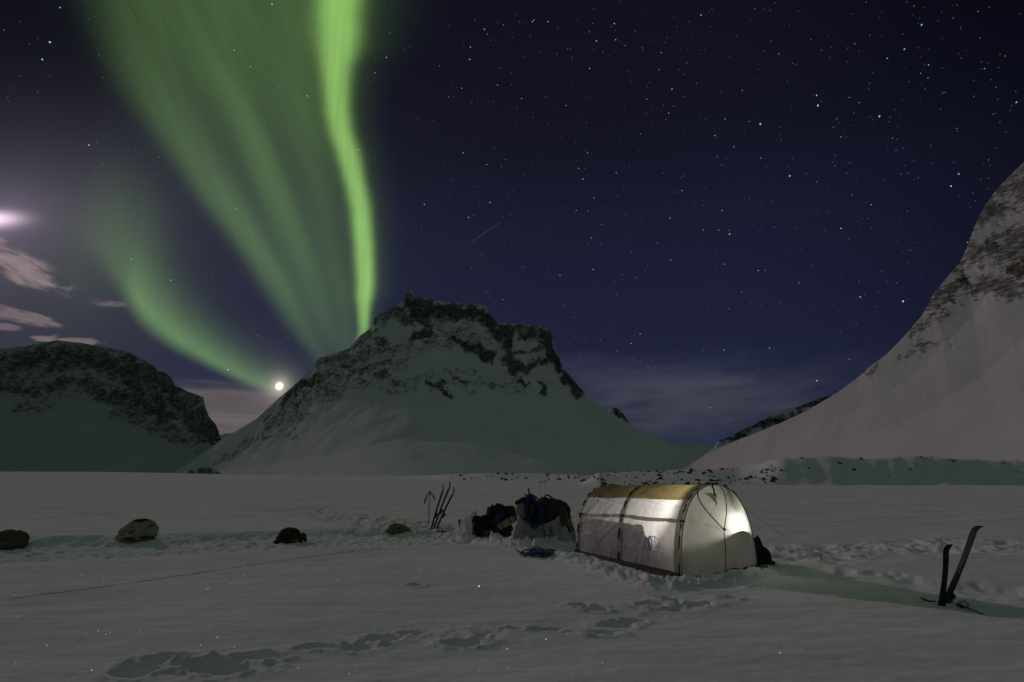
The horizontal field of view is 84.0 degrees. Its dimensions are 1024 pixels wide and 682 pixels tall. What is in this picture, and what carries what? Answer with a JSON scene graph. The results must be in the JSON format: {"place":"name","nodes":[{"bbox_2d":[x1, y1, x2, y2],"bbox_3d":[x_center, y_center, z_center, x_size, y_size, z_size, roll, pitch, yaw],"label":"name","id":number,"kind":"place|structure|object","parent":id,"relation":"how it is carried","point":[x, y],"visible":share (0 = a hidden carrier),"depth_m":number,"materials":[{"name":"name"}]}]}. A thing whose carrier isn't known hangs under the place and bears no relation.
{"place":"outdoors","nodes":[
{"label":"outdoors","id":0,"kind":"place"},
{"bbox_2d":[0,340,220,472],"bbox_3d":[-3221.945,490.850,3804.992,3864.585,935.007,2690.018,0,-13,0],"label":"mountain","id":1,"kind":"structure","parent":0,"point":[66,406],"depth_m":3226.36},
{"bbox_2d":[220,433,231,439],"bbox_3d":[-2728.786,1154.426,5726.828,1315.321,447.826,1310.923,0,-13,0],"label":"distant hill","id":2,"kind":"structure","parent":0,"point":[222,436],"depth_m":5646.27,"materials":[{"name":"white snow"}]},
{"bbox_2d":[172,289,701,475],"bbox_3d":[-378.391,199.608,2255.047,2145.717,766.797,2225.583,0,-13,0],"label":"mountain","id":3,"kind":"structure","parent":0,"point":[412,383],"depth_m":1626.49,"materials":[{"name":"white snow"}]},
{"bbox_2d":[483,530,489,537],"bbox_3d":[-0.618,4.659,13.767,0.206,0.172,0.204,0,-13,0],"label":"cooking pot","id":4,"kind":"object","parent":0,"point":[486,533],"visible":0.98,"depth_m":13.82,"materials":[{"name":"grey metal"}]},
{"bbox_2d":[498,516,515,529],"bbox_3d":[-0.132,4.467,13.968,0.462,0.332,0.174,-1,-13,6],"label":"sleeping mat","id":5,"kind":"object","parent":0,"point":[506,523],"visible":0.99,"depth_m":13.90,"materials":[{"name":"beige plastic"}]},
{"bbox_2d":[0,456,1023,681],"bbox_3d":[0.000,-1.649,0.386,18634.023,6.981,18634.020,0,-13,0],"label":"snow ground","id":6,"kind":"structure","parent":0,"point":[902,525],"depth_m":7.84,"materials":[{"name":"white snow"}]},
{"bbox_2d":[0,529,29,548],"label":"sled dog","id":7,"kind":"object","parent":6,"relation":"on","point":[12,539],"visible":0.99,"depth_m":13.06},
{"bbox_2d":[115,518,158,540],"bbox_3d":[-9.309,4.696,14.167,0.888,0.527,0.709,0,-13,0],"label":"sled dog","id":8,"kind":"object","parent":6,"relation":"on","point":[140,529],"visible":0.98,"depth_m":14.00},
{"bbox_2d":[0,548,376,600],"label":"cable","id":9,"kind":"object","parent":6,"relation":"on","point":[161,578],"visible":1,"depth_m":8.38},
{"bbox_2d":[273,527,306,543],"bbox_3d":[-5.432,4.834,14.117,0.818,0.413,0.512,0,-13,0],"label":"sled dog","id":10,"kind":"object","parent":6,"relation":"on","point":[286,535],"visible":0.88,"depth_m":13.96},
{"bbox_2d":[385,523,410,532],"bbox_3d":[-3.210,5.315,16.164,0.732,0.271,0.400,0,-13,0],"label":"sled dog","id":11,"kind":"object","parent":6,"relation":"on","point":[396,528],"visible":0.99,"depth_m":16.04},
{"bbox_2d":[424,491,429,515],"bbox_3d":[-2.663,5.251,17.733,0.192,1.092,0.050,0,-13,2],"label":"ski pole","id":12,"kind":"object","parent":6,"relation":"on","point":[425,501],"visible":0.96,"depth_m":17.79,"materials":[{"name":"metal"}]},
{"bbox_2d":[430,484,443,528],"bbox_3d":[-2.227,4.946,16.845,0.396,1.383,0.091,3,-13,-11],"label":"ski","id":13,"kind":"object","parent":6,"relation":"on","point":[435,515],"visible":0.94,"depth_m":16.82},
{"bbox_2d":[433,481,449,528],"bbox_3d":[-2.094,4.897,16.807,0.523,1.494,0.088,2,-13,-8],"label":"ski","id":14,"kind":"object","parent":6,"relation":"on","point":[441,510],"visible":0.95,"depth_m":16.78},
{"bbox_2d":[436,487,454,527],"bbox_3d":[-1.984,4.946,16.744,0.564,1.289,0.087,2,-13,-8],"label":"ski","id":15,"kind":"object","parent":6,"relation":"on","point":[443,515],"visible":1,"depth_m":16.71},
{"bbox_2d":[457,516,467,535],"bbox_3d":[-1.244,4.745,14.511,0.160,0.547,0.676,9,-16,-35],"label":"snow block","id":16,"kind":"object","parent":6,"relation":"on","point":[463,526],"depth_m":14.41,"materials":[{"name":"white snow"}]},
{"bbox_2d":[465,511,476,534],"bbox_3d":[-1.044,4.620,14.322,0.373,0.670,0.183,-9,-16,34],"label":"snow block","id":17,"kind":"object","parent":6,"relation":"on","point":[472,514],"depth_m":14.26,"materials":[{"name":"white snow"}]},
{"bbox_2d":[472,514,489,536],"bbox_3d":[-0.774,4.619,14.218,0.478,0.546,0.452,0,-13,0],"label":"duffel bag","id":18,"kind":"object","parent":6,"relation":"on","point":[480,525],"visible":0.85,"depth_m":14.05,"materials":[{"name":"black fabric"}]},
{"bbox_2d":[486,503,506,532],"bbox_3d":[-0.387,4.467,14.340,0.605,0.755,0.488,0,-13,0],"label":"backpack","id":19,"kind":"object","parent":6,"relation":"on","point":[494,511],"visible":0.63,"depth_m":14.21,"materials":[{"name":"black fabric"}]},
{"bbox_2d":[498,525,512,537],"bbox_3d":[-0.158,4.694,14.033,0.387,0.303,0.252,0,-13,0],"label":"red bag","id":20,"kind":"object","parent":6,"relation":"on","point":[506,532],"visible":0.74,"depth_m":13.94,"materials":[{"name":"fabric"}]},
{"bbox_2d":[493,512,507,533],"bbox_3d":[-0.279,4.518,14.076,0.363,0.544,0.208,2,-13,-10],"label":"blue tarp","id":21,"kind":"object","parent":20,"relation":"on","point":[502,516],"visible":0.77,"depth_m":14.02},
{"bbox_2d":[505,505,516,519],"bbox_3d":[-0.073,4.371,14.382,0.416,0.413,0.359,0,-13,0],"label":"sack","id":22,"kind":"object","parent":6,"relation":"on","point":[510,511],"visible":0.62,"depth_m":14.28,"materials":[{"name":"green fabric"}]},
{"bbox_2d":[515,546,556,556],"bbox_3d":[0.498,4.061,10.961,0.865,0.124,1.480,0,-13,0],"label":"rope","id":23,"kind":"object","parent":6,"relation":"on","point":[538,551],"visible":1,"depth_m":10.82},
{"bbox_2d":[512,515,576,542],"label":"snow wall","id":24,"kind":"structure","parent":6,"relation":"on","point":[522,528],"depth_m":12.39,"materials":[{"name":"white snow"}]},
{"bbox_2d":[516,503,524,515],"bbox_3d":[0.184,3.708,12.616,0.200,0.338,0.140,0,-13,0],"label":"canister","id":25,"kind":"object","parent":24,"relation":"on","point":[520,511],"visible":0.97,"depth_m":12.54,"materials":[{"name":"plastic"}]},
{"bbox_2d":[515,497,525,504],"bbox_3d":[0.202,3.567,12.672,0.287,0.183,0.184,4,-14,-15],"label":"hat","id":26,"kind":"object","parent":25,"relation":"on","point":[520,500],"visible":0.87,"depth_m":12.61,"materials":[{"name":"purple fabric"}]},
{"bbox_2d":[523,493,538,522],"bbox_3d":[0.428,3.712,12.664,0.409,0.624,0.308,0,-13,0],"label":"black jacket","id":27,"kind":"object","parent":24,"relation":"on","point":[533,517],"visible":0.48,"depth_m":12.55,"materials":[{"name":"fabric"}]},
{"bbox_2d":[532,494,565,523],"bbox_3d":[0.801,3.759,12.727,0.869,0.657,0.514,0,-13,0],"label":"duffel bag","id":28,"kind":"object","parent":24,"relation":"on","point":[550,508],"visible":0.64,"depth_m":12.53,"materials":[{"name":"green fabric"}]},
{"bbox_2d":[524,495,543,528],"bbox_3d":[0.478,3.718,12.391,0.425,0.717,0.187,0,-13,0],"label":"rope coil","id":29,"kind":"object","parent":28,"relation":"hanging from","point":[540,515],"visible":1,"depth_m":12.37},
{"bbox_2d":[558,499,570,517],"bbox_3d":[1.150,3.807,12.769,0.348,0.489,0.298,0,-13,0],"label":"black bag","id":30,"kind":"object","parent":24,"relation":"on","point":[564,505],"visible":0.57,"depth_m":12.68,"materials":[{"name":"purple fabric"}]},
{"bbox_2d":[550,482,821,576],"bbox_3d":[3.345,3.523,11.278,4.018,1.454,4.986,5,-14,-20],"label":"tunnel tent","id":31,"kind":"object","parent":6,"relation":"on","point":[665,530],"visible":0.99,"depth_m":9.22,"materials":[{"name":"white fabric"}]},
{"bbox_2d":[754,535,775,565],"bbox_3d":[4.373,3.676,10.002,0.467,0.508,0.247,0,-13,0],"label":"slumped bag","id":32,"kind":"object","parent":6,"relation":"on","point":[763,554],"visible":0.67,"depth_m":9.91,"materials":[{"name":"black fabric"}]},
{"bbox_2d":[938,544,952,605],"bbox_3d":[5.129,2.834,6.737,0.298,0.815,0.094,0,-13,0],"label":"ski","id":33,"kind":"object","parent":6,"relation":"on","point":[943,597],"visible":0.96,"depth_m":6.75},
{"bbox_2d":[946,526,983,603],"bbox_3d":[5.453,2.757,6.885,0.668,0.997,0.098,-1,-13,6],"label":"ski","id":34,"kind":"object","parent":6,"relation":"on","point":[962,562],"visible":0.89,"depth_m":6.89},
{"bbox_2d":[956,600,982,614],"bbox_3d":[5.248,3.073,6.581,0.156,0.047,0.560,-5,-14,21],"label":"ski pole","id":35,"kind":"object","parent":6,"relation":"on","point":[960,605],"visible":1,"depth_m":6.59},
{"bbox_2d":[0,0,1023,446],"label":"sky","id":36,"kind":"structure","parent":0,"point":[264,322],"materials":[{"name":"blue"}]},
{"bbox_2d":[4,0,1016,428],"bbox_3d":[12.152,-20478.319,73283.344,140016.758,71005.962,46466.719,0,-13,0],"label":"stars","id":37,"kind":"object","parent":36,"relation":"in","point":[674,192],"visible":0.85,"depth_m":76521.07,"materials":[{"name":"white"}]},
{"bbox_2d":[609,408,628,422],"bbox_3d":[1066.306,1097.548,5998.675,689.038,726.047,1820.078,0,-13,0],"label":"distant peak","id":38,"kind":"structure","parent":0,"point":[618,413],"depth_m":5761.24,"materials":[{"name":"black stone"}]},
{"bbox_2d":[673,442,713,454],"bbox_3d":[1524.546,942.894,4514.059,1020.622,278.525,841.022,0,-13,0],"label":"distant hill","id":39,"kind":"structure","parent":0,"point":[695,448],"depth_m":4437.64,"materials":[{"name":"white snow"}]},
{"bbox_2d":[699,395,831,455],"bbox_3d":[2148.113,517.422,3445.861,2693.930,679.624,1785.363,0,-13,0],"label":"distant ridge","id":40,"kind":"structure","parent":0,"point":[775,419],"depth_m":2919.45,"materials":[{"name":"black stone"}]},
{"bbox_2d":[683,163,1023,469],"bbox_3d":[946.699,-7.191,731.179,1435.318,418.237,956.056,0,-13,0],"label":"mountain","id":41,"kind":"structure","parent":0,"point":[943,377],"depth_m":548.89,"materials":[{"name":"white snow"}]}
]}

